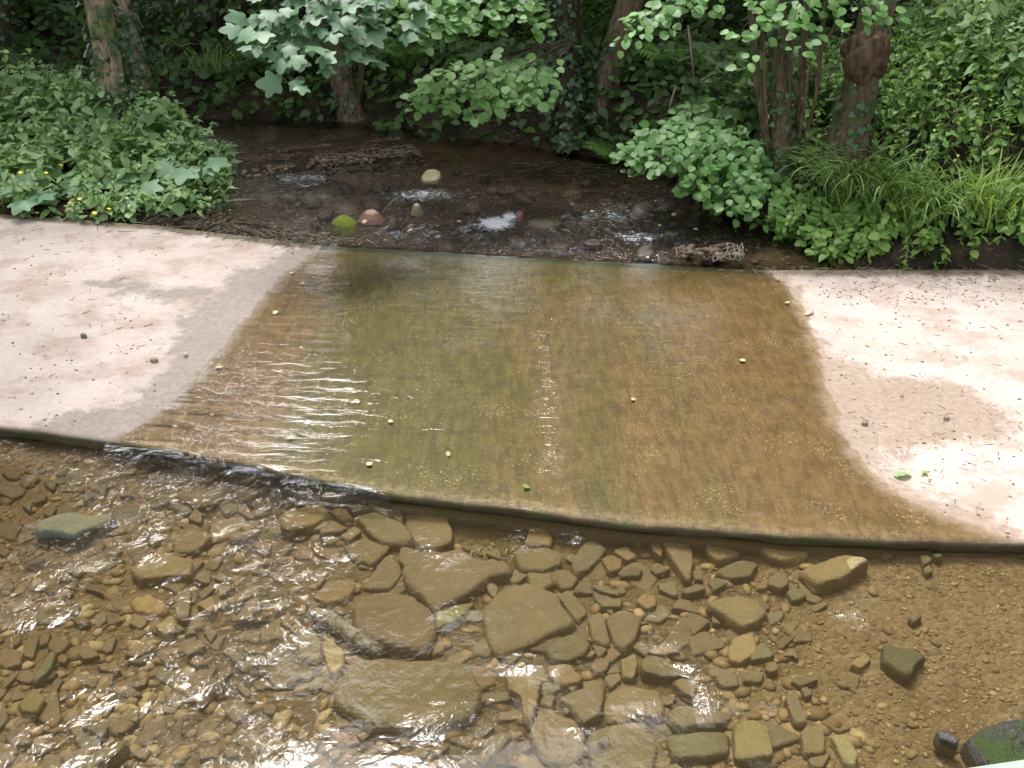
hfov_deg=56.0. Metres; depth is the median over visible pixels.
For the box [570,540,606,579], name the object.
pool stone
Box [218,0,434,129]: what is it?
sycamore tree
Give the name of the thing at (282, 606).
stone
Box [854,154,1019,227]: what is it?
sedge tussock
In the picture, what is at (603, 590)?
pool stone
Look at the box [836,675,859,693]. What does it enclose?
stone
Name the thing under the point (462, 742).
stone
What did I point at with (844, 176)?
sedge tussock
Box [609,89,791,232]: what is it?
hazel shrub
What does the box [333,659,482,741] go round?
pool stone
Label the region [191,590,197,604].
stone
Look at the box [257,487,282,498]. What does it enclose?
pool stone
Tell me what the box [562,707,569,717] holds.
stone
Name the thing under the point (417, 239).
stream stone
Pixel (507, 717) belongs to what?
stone
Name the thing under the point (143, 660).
stone
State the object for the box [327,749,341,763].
stone
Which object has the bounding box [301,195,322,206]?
stream stone
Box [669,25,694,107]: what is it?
dead branch
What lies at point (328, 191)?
stream stone
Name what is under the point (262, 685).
stone
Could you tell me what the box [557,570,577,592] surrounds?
pool stone
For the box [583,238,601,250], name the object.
stream stone
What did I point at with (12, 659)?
stone
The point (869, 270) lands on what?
debris
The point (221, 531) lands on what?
stone
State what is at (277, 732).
stone
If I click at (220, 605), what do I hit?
stone
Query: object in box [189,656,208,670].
stone
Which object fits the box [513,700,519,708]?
stone
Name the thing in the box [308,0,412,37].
understorey shrub
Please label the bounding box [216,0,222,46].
hanging stem
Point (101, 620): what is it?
stone
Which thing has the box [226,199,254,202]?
stick
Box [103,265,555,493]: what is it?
ford water
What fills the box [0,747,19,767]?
stone
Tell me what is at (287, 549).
stone
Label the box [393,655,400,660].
stone
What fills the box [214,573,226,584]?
stone
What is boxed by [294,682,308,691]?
stone
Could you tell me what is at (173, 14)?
hanging stem
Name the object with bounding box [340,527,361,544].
pool stone
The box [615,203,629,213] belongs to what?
stream stone
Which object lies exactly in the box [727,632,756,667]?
pool stone
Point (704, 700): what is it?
pool stone
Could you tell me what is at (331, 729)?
stone
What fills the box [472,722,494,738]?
stone
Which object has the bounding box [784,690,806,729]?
pool stone
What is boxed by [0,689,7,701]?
stone
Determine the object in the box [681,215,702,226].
stream stone
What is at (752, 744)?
pool stone
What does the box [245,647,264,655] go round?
stone
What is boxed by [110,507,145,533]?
stone
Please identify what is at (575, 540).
pool stone
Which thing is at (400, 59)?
fern
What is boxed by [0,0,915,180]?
shade undergrowth
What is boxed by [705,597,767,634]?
pool stone
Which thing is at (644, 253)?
stream stone
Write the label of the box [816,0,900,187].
willow tree
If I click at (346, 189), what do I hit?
stream stone
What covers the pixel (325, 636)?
stone
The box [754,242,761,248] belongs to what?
stream stone
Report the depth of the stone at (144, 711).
3.60 m
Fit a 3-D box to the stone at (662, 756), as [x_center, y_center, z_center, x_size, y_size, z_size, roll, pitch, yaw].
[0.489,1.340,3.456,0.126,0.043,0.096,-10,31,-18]
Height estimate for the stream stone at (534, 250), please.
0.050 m
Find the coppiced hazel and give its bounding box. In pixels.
[720,0,910,176]
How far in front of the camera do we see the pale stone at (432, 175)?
8.63 m
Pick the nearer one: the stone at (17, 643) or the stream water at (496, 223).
the stone at (17, 643)
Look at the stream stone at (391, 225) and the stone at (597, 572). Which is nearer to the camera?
the stone at (597, 572)
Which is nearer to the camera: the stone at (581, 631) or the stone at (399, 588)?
the stone at (581, 631)
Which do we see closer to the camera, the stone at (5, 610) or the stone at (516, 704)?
the stone at (516, 704)
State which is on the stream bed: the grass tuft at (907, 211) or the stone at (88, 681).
the stone at (88, 681)
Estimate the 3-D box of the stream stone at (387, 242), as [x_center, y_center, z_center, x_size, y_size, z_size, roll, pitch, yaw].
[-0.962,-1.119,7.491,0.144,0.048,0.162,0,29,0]
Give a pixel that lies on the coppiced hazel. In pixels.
(773, 20)
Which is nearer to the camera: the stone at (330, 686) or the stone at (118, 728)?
the stone at (118, 728)
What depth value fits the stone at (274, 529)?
4.55 m
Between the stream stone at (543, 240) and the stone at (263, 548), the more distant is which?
the stream stone at (543, 240)
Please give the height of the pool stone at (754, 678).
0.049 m
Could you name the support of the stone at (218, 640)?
on the stream bed
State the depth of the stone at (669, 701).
3.66 m
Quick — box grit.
[2,238,1023,536]
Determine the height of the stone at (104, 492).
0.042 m
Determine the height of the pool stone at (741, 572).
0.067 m
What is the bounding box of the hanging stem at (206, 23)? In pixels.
[202,0,208,39]
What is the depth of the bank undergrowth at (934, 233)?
7.38 m
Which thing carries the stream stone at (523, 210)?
on the ground
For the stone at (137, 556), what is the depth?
4.37 m
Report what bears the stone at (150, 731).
on the stream bed
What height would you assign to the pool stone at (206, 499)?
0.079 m
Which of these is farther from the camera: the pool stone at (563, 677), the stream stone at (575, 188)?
the stream stone at (575, 188)
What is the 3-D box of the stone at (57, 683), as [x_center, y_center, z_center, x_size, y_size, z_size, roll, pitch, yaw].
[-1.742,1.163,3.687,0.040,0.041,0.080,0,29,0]
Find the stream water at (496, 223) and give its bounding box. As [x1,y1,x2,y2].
[200,118,794,262]
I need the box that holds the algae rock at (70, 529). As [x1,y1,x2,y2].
[35,512,117,548]
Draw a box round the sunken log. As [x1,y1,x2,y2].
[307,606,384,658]
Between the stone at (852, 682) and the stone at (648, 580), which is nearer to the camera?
the stone at (852, 682)
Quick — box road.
[0,214,1023,559]
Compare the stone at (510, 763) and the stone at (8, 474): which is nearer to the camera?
the stone at (510, 763)
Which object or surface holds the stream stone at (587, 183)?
on the ground
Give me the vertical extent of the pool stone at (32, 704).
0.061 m
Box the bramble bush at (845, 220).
[795,184,911,263]
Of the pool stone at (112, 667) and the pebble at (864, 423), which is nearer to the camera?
the pool stone at (112, 667)
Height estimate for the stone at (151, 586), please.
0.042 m
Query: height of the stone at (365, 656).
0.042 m
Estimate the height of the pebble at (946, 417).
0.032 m
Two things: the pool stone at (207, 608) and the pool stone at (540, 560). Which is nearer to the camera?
the pool stone at (207, 608)
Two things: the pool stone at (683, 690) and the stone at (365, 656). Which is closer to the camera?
the pool stone at (683, 690)
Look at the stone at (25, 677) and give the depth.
3.69 m
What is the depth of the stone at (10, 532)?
4.46 m
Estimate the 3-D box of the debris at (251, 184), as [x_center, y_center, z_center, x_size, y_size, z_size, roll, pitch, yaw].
[-1.758,-1.943,8.854,1.944,0.105,0.855,-12,32,-20]
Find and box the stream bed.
[0,441,1023,767]
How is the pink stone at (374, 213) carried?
on the ground
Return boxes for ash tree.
[75,0,137,122]
[112,0,154,89]
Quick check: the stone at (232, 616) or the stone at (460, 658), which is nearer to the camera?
the stone at (460, 658)
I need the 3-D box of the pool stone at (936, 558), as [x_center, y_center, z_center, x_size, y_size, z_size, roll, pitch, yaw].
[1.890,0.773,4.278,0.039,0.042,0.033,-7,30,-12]
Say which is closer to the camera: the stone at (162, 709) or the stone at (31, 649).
the stone at (162, 709)
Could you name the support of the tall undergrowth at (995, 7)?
on the ground
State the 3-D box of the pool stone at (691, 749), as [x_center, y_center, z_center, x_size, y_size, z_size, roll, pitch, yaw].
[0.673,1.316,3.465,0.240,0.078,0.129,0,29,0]
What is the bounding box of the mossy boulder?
[959,720,1023,767]
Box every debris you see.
[3,217,1021,502]
[110,212,354,254]
[226,161,428,196]
[433,150,712,207]
[626,241,1023,283]
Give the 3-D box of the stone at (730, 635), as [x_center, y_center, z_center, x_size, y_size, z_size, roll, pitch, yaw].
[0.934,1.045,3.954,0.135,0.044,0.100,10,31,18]
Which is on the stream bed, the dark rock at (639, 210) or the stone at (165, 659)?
the stone at (165, 659)
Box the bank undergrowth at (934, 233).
[697,0,1023,270]
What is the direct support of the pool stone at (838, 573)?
on the stream bed
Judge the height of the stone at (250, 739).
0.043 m
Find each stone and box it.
[0,481,26,500]
[0,522,22,541]
[0,545,9,558]
[0,579,15,592]
[0,605,12,626]
[0,649,25,670]
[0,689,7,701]
[0,702,9,732]
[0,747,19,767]
[2,467,20,481]
[2,671,18,689]
[5,723,33,748]
[6,553,18,565]
[11,691,26,703]
[13,617,25,633]
[13,632,21,649]
[16,670,34,684]
[16,711,22,718]
[19,689,46,721]
[20,475,40,489]
[22,501,32,515]
[23,637,39,660]
[25,558,44,574]
[27,575,61,595]
[33,652,57,688]
[33,668,58,683]
[34,494,47,506]
[34,540,49,550]
[34,746,50,757]
[35,609,61,626]
[38,690,62,728]
[39,634,51,648]
[41,754,61,767]
[43,507,56,517]
[44,479,57,493]
[48,636,71,655]
[52,678,64,692]
[55,468,67,477]
[56,503,72,514]
[56,571,72,584]
[57,545,75,553]
[57,654,69,667]
[59,691,74,703]
[61,582,78,591]
[63,715,86,738]
[64,747,90,765]
[65,605,81,616]
[67,564,83,578]
[68,470,84,489]
[70,617,91,629]
[72,742,130,767]
[74,731,106,748]
[75,674,98,688]
[78,646,99,663]
[82,494,95,507]
[83,720,109,740]
[86,583,104,598]
[88,538,105,554]
[95,612,106,628]
[96,482,110,497]
[97,557,125,572]
[98,662,122,676]
[98,673,116,685]
[101,638,117,655]
[101,705,114,718]
[107,541,122,560]
[107,616,123,626]
[109,717,136,736]
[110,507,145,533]
[111,596,133,613]
[118,708,139,726]
[120,490,133,500]
[123,686,142,699]
[125,644,155,659]
[126,653,154,666]
[128,549,149,564]
[129,617,147,629]
[130,555,195,588]
[130,596,169,618]
[130,613,152,623]
[130,748,151,762]
[132,527,147,538]
[132,629,146,639]
[132,677,149,691]
[133,718,167,747]
[139,706,149,719]
[148,527,161,549]
[148,583,156,589]
[150,489,170,509]
[150,703,177,714]
[155,616,177,642]
[155,651,173,669]
[155,666,183,687]
[158,753,184,766]
[160,535,172,545]
[160,582,187,594]
[164,716,183,747]
[165,692,182,705]
[168,486,192,515]
[172,530,213,557]
[173,469,193,477]
[173,550,187,557]
[175,485,229,513]
[176,589,191,627]
[176,624,186,634]
[176,636,197,655]
[180,523,210,531]
[184,640,206,662]
[185,627,197,639]
[185,674,223,711]
[188,607,204,631]
[189,509,203,526]
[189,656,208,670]
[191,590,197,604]
[192,559,203,572]
[195,571,212,586]
[198,580,216,600]
[198,597,217,619]
[198,720,220,733]
[199,636,226,651]
[199,745,220,763]
[203,556,223,571]
[204,627,217,644]
[205,474,217,485]
[206,665,216,677]
[210,517,245,544]
[212,544,225,552]
[212,596,225,611]
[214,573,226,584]
[218,498,239,518]
[218,586,235,599]
[218,667,233,682]
[219,677,226,691]
[221,700,252,724]
[222,647,243,665]
[223,747,240,760]
[226,544,237,556]
[226,593,260,613]
[228,531,260,546]
[230,612,242,628]
[232,487,255,507]
[233,728,270,751]
[234,597,260,627]
[234,682,250,698]
[235,626,260,644]
[236,661,255,678]
[237,504,253,521]
[241,585,260,595]
[242,522,256,530]
[244,693,257,703]
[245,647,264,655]
[249,568,264,576]
[251,503,272,519]
[251,539,270,557]
[252,612,263,626]
[253,679,272,691]
[256,191,276,203]
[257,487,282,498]
[259,620,288,642]
[259,668,266,678]
[263,705,278,717]
[266,657,299,691]
[268,521,282,536]
[268,726,287,737]
[270,572,285,584]
[271,764,284,767]
[272,202,291,213]
[275,204,284,211]
[275,599,290,615]
[277,191,299,201]
[278,170,298,183]
[278,505,329,540]
[280,543,294,556]
[280,616,305,630]
[294,545,313,560]
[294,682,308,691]
[295,625,321,664]
[299,669,314,682]
[300,740,319,764]
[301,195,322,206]
[305,600,322,608]
[308,678,324,694]
[309,654,323,667]
[310,521,329,535]
[311,188,335,199]
[311,219,321,227]
[311,764,334,767]
[314,579,355,609]
[315,549,340,564]
[315,572,325,589]
[316,209,333,220]
[318,716,328,723]
[318,744,329,754]
[320,521,346,541]
[321,633,336,643]
[321,667,346,695]
[322,639,345,680]
[325,537,340,546]
[325,722,336,740]
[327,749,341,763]
[328,215,361,237]
[331,507,353,525]
[332,173,348,184]
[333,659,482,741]
[336,201,357,214]
[336,714,353,729]
[337,643,356,652]
[338,182,354,191]
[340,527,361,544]
[344,539,390,567]
[344,580,361,594]
[344,734,360,747]
[345,655,364,665]
[346,174,359,183]
[346,504,368,517]
[352,593,437,661]
[354,728,369,746]
[356,512,415,551]
[358,209,383,224]
[358,564,374,570]
[359,194,384,207]
[360,652,373,659]
[360,751,380,765]
[363,556,401,592]
[368,504,403,523]
[369,177,393,191]
[380,183,390,191]
[380,236,395,244]
[381,755,403,767]
[386,219,399,228]
[387,576,405,594]
[388,232,400,242]
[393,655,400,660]
[395,737,412,747]
[398,547,419,568]
[402,549,512,615]
[404,192,413,199]
[405,515,453,552]
[407,236,426,246]
[411,203,422,216]
[411,747,429,760]
[418,231,429,240]
[421,169,441,183]
[423,225,428,232]
[429,744,449,760]
[431,637,444,658]
[433,240,455,251]
[435,603,474,634]
[445,654,467,664]
[449,736,472,750]
[450,164,460,175]
[450,755,463,761]
[461,200,482,212]
[463,610,482,623]
[466,220,486,233]
[470,666,496,691]
[471,637,491,659]
[472,544,488,556]
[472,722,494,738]
[479,173,489,181]
[480,234,493,243]
[481,695,485,707]
[481,733,509,758]
[482,584,576,660]
[482,692,510,705]
[484,185,498,194]
[487,549,500,560]
[487,583,498,598]
[491,226,500,231]
[493,235,508,245]
[494,758,524,767]
[495,665,507,676]
[496,187,508,197]
[497,710,519,723]
[503,584,517,589]
[504,185,514,196]
[504,653,519,665]
[506,668,541,732]
[507,667,546,677]
[508,236,526,247]
[508,569,526,584]
[511,205,520,212]
[512,192,535,203]
[513,209,524,214]
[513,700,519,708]
[514,211,525,223]
[514,548,561,573]
[521,740,531,754]
[521,756,546,767]
[524,528,553,548]
[526,572,553,591]
[528,636,561,654]
[528,713,585,767]
[531,244,550,255]
[537,707,555,716]
[539,688,554,708]
[540,238,545,244]
[541,682,559,696]
[544,635,589,664]
[545,664,582,692]
[551,243,566,253]
[551,569,558,588]
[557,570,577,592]
[558,591,586,625]
[559,186,583,196]
[560,685,604,735]
[561,763,581,767]
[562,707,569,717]
[564,194,583,200]
[564,197,576,205]
[565,555,574,565]
[567,222,580,231]
[568,174,584,184]
[568,686,576,692]
[569,203,585,214]
[569,614,594,639]
[570,535,587,545]
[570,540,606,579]
[573,579,591,596]
[580,177,594,186]
[581,555,609,581]
[582,680,603,688]
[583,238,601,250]
[583,746,587,754]
[584,650,595,660]
[587,723,657,767]
[588,228,598,237]
[588,613,609,648]
[590,658,610,679]
[591,585,619,598]
[591,645,607,658]
[592,591,613,614]
[594,644,620,664]
[595,193,618,205]
[598,225,617,235]
[599,598,622,612]
[602,555,622,577]
[602,688,664,726]
[604,673,620,691]
[605,667,620,676]
[606,610,641,657]
[609,181,616,187]
[609,203,630,214]
[612,680,637,691]
[613,546,636,565]
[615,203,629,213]
[615,585,625,596]
[617,562,657,591]
[619,183,631,192]
[619,219,632,227]
[619,567,642,580]
[620,654,637,683]
[623,175,639,186]
[632,248,657,259]
[633,642,649,658]
[635,244,655,250]
[636,594,655,613]
[640,219,653,231]
[640,656,681,684]
[642,605,669,624]
[646,647,679,658]
[648,224,665,235]
[648,543,662,563]
[650,564,669,578]
[652,201,675,211]
[653,254,673,264]
[653,715,672,735]
[655,742,667,763]
[657,582,677,599]
[659,214,671,224]
[661,617,692,650]
[661,696,676,708]
[662,542,692,586]
[664,229,679,240]
[665,706,731,734]
[665,732,729,765]
[666,764,681,767]
[668,219,679,227]
[671,599,701,614]
[672,207,692,216]
[672,214,684,224]
[672,678,695,705]
[679,670,698,683]
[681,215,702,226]
[681,584,704,600]
[686,613,709,635]
[689,632,725,656]
[692,573,711,597]
[694,566,702,584]
[698,693,712,707]
[699,255,719,264]
[704,545,740,567]
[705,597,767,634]
[706,697,724,710]
[707,578,726,594]
[708,667,736,678]
[711,616,719,627]
[714,560,757,584]
[714,675,737,690]
[723,629,756,642]
[726,233,732,241]
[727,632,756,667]
[732,720,772,767]
[738,671,749,686]
[742,669,763,686]
[749,643,773,664]
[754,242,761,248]
[755,579,767,591]
[755,598,769,612]
[759,548,808,567]
[759,721,799,751]
[764,661,777,677]
[767,575,787,596]
[767,611,783,625]
[775,636,794,649]
[782,651,798,662]
[783,622,796,636]
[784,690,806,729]
[785,589,805,605]
[787,583,799,590]
[790,626,811,644]
[790,676,817,690]
[798,555,868,594]
[799,584,821,604]
[800,687,811,701]
[800,726,824,759]
[807,754,829,767]
[810,603,827,612]
[821,715,852,733]
[830,735,857,767]
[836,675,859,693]
[849,654,869,673]
[880,553,892,562]
[880,645,924,686]
[907,610,921,627]
[919,555,931,569]
[922,565,932,578]
[931,553,942,564]
[932,731,958,757]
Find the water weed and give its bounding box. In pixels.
[471,547,513,558]
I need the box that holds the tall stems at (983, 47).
[908,0,1023,122]
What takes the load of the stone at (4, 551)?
on the stream bed
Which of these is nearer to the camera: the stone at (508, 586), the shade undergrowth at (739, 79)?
the stone at (508, 586)
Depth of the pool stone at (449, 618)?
4.02 m
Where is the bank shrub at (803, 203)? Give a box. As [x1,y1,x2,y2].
[761,168,831,241]
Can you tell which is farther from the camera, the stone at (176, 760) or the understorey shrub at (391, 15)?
the understorey shrub at (391, 15)
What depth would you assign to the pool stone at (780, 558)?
4.33 m
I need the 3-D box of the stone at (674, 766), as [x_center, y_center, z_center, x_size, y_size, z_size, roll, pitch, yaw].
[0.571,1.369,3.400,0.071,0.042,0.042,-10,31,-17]
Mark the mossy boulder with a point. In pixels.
(1001, 742)
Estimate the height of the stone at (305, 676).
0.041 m
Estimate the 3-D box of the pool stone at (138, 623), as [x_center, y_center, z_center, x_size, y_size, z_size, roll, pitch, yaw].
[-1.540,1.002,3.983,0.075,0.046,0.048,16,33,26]
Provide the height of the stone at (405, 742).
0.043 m
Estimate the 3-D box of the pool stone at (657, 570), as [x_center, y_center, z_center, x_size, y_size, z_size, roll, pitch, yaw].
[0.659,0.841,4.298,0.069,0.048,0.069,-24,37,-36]
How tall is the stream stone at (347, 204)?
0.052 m
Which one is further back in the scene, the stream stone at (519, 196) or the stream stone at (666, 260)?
the stream stone at (519, 196)
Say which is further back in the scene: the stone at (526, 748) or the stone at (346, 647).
the stone at (346, 647)
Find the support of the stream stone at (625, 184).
on the ground
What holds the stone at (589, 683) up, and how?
on the stream bed
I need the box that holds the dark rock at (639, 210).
[627,204,657,223]
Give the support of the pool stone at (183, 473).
on the stream bed
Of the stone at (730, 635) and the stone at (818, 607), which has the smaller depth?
the stone at (730, 635)
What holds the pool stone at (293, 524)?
on the stream bed
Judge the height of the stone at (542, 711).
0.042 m
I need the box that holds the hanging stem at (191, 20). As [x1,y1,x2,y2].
[189,0,194,55]
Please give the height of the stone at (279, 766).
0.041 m
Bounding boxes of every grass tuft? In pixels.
[156,34,247,79]
[870,169,964,236]
[922,143,1023,231]
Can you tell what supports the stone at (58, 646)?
on the stream bed
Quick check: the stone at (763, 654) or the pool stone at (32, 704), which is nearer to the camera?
the pool stone at (32, 704)
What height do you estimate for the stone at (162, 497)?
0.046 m
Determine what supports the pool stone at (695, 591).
on the stream bed
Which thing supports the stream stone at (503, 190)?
on the ground
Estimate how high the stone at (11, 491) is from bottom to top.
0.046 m
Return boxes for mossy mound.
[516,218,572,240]
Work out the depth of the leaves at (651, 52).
9.24 m
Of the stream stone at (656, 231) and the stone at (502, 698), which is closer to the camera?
the stone at (502, 698)
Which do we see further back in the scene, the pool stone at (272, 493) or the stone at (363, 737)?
the pool stone at (272, 493)
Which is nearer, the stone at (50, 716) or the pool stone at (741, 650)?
the stone at (50, 716)
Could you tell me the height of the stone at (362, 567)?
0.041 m
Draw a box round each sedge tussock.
[762,131,947,217]
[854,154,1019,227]
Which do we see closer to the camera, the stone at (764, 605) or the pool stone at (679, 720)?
the pool stone at (679, 720)
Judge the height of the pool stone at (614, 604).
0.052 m
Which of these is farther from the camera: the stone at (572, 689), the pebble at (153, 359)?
the pebble at (153, 359)
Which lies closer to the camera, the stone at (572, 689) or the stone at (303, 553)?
the stone at (572, 689)
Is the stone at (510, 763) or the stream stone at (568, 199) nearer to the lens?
the stone at (510, 763)
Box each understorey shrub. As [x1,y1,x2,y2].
[11,0,32,25]
[11,0,72,27]
[132,0,215,33]
[274,0,305,19]
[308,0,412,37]
[430,0,549,37]
[480,0,612,52]
[581,0,700,62]
[593,0,696,36]
[664,0,790,41]
[712,1,746,15]
[829,0,859,13]
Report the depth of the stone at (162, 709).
3.62 m
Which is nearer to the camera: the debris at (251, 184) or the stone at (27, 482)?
the stone at (27, 482)
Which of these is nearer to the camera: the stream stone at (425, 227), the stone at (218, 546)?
the stone at (218, 546)
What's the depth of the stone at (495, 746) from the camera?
3.49 m
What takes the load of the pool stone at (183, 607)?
on the stream bed
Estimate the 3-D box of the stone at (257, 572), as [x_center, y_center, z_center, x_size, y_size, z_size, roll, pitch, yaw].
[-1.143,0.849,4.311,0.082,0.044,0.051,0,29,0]
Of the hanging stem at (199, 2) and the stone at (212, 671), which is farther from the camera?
the hanging stem at (199, 2)
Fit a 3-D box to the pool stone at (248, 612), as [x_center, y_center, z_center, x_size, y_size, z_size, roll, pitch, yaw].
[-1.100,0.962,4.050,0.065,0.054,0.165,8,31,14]
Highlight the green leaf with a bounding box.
[893,471,910,475]
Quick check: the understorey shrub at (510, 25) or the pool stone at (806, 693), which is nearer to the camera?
the pool stone at (806, 693)
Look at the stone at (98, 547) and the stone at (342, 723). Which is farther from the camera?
the stone at (98, 547)
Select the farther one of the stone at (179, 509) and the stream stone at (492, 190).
the stream stone at (492, 190)
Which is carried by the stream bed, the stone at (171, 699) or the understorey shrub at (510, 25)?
the stone at (171, 699)
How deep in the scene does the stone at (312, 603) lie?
4.10 m
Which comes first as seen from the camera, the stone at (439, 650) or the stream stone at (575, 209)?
the stone at (439, 650)
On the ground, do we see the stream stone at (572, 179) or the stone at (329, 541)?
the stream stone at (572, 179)
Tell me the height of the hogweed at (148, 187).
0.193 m
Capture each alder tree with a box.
[374,0,593,154]
[583,0,727,128]
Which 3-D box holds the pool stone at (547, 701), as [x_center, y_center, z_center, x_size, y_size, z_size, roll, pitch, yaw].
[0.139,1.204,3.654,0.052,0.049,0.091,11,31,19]
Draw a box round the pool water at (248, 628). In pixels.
[1,439,504,762]
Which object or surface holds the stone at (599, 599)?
on the stream bed
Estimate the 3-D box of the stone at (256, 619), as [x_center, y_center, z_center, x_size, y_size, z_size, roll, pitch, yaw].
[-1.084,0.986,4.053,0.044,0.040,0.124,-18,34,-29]
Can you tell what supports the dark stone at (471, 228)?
on the ground
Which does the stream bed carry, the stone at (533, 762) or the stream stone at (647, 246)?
the stone at (533, 762)
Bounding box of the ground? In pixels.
[0,0,1023,269]
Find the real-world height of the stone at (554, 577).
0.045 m
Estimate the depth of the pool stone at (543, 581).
4.21 m
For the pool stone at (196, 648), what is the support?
on the stream bed
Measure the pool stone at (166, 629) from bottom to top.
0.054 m
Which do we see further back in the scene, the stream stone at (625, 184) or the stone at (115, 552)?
the stream stone at (625, 184)
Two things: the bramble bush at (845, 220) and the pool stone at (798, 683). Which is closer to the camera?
the pool stone at (798, 683)
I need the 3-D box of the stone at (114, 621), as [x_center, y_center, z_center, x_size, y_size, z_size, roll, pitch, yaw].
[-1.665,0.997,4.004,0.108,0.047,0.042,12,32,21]
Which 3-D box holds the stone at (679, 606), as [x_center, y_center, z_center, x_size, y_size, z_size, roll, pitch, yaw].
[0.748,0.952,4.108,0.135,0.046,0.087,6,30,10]
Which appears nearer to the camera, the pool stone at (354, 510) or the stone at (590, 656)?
the stone at (590, 656)
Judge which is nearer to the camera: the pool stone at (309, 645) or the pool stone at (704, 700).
the pool stone at (704, 700)
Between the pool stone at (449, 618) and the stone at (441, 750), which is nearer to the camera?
the stone at (441, 750)
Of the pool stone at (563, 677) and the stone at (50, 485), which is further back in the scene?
the stone at (50, 485)
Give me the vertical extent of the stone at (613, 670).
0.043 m
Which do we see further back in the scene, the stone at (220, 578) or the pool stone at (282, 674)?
the stone at (220, 578)
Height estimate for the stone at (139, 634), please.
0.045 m
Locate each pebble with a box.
[80,333,86,338]
[150,357,158,362]
[861,420,867,425]
[943,415,949,420]
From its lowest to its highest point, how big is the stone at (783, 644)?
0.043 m
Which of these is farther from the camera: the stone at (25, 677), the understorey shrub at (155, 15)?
the understorey shrub at (155, 15)
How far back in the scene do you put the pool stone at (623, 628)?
3.95 m
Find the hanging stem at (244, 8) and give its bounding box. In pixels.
[241,0,247,42]
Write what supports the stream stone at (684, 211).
on the ground
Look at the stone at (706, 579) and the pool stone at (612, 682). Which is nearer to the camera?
the pool stone at (612, 682)
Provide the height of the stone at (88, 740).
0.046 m
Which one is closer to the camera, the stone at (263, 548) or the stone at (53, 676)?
the stone at (53, 676)
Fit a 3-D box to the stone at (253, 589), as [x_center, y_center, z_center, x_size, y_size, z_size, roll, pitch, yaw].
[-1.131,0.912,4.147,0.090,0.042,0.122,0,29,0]
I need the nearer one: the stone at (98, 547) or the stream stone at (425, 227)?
the stone at (98, 547)
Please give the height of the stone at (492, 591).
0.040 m
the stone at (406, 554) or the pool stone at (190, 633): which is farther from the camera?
the stone at (406, 554)
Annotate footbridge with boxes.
[971,760,1023,767]
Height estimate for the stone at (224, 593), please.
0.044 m
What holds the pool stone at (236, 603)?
on the stream bed
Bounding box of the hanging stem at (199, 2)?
[197,0,211,33]
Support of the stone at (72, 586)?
on the stream bed
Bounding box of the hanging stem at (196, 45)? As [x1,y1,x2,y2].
[187,0,199,55]
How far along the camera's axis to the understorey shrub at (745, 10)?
11.17 m
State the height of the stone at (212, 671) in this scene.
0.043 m
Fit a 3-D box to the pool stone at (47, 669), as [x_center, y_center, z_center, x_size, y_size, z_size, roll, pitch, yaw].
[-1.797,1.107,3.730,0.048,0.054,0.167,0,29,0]
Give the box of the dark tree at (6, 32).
[0,0,16,48]
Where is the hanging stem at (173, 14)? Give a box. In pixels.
[169,0,182,47]
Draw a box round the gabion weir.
[237,144,424,184]
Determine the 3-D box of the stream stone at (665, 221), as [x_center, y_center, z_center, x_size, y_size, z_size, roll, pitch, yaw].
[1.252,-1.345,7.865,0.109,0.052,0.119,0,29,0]
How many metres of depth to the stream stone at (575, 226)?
7.65 m
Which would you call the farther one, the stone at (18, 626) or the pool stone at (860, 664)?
the stone at (18, 626)
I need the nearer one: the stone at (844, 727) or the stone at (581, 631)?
the stone at (844, 727)
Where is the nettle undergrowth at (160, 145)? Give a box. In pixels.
[0,48,241,224]
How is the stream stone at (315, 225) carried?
on the ground
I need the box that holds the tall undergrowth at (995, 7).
[896,0,1023,114]
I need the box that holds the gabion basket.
[675,242,744,265]
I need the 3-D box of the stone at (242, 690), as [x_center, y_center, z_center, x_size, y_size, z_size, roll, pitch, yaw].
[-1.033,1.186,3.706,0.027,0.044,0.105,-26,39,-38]
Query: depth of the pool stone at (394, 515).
4.62 m
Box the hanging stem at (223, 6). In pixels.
[221,0,227,37]
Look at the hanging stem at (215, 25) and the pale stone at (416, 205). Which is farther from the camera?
the hanging stem at (215, 25)
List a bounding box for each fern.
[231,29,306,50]
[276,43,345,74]
[374,39,446,69]
[581,138,629,165]
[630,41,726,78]
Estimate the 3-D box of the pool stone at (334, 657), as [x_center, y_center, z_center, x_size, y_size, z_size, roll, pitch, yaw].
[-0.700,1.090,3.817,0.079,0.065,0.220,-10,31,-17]
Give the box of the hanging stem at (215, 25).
[206,0,224,53]
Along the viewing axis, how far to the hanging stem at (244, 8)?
11.56 m
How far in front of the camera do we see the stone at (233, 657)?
3.83 m
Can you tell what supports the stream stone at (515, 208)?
on the ground
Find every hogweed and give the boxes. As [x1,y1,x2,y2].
[0,174,94,206]
[0,184,56,215]
[57,169,135,198]
[94,179,163,212]
[146,157,231,193]
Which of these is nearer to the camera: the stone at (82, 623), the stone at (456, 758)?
the stone at (456, 758)

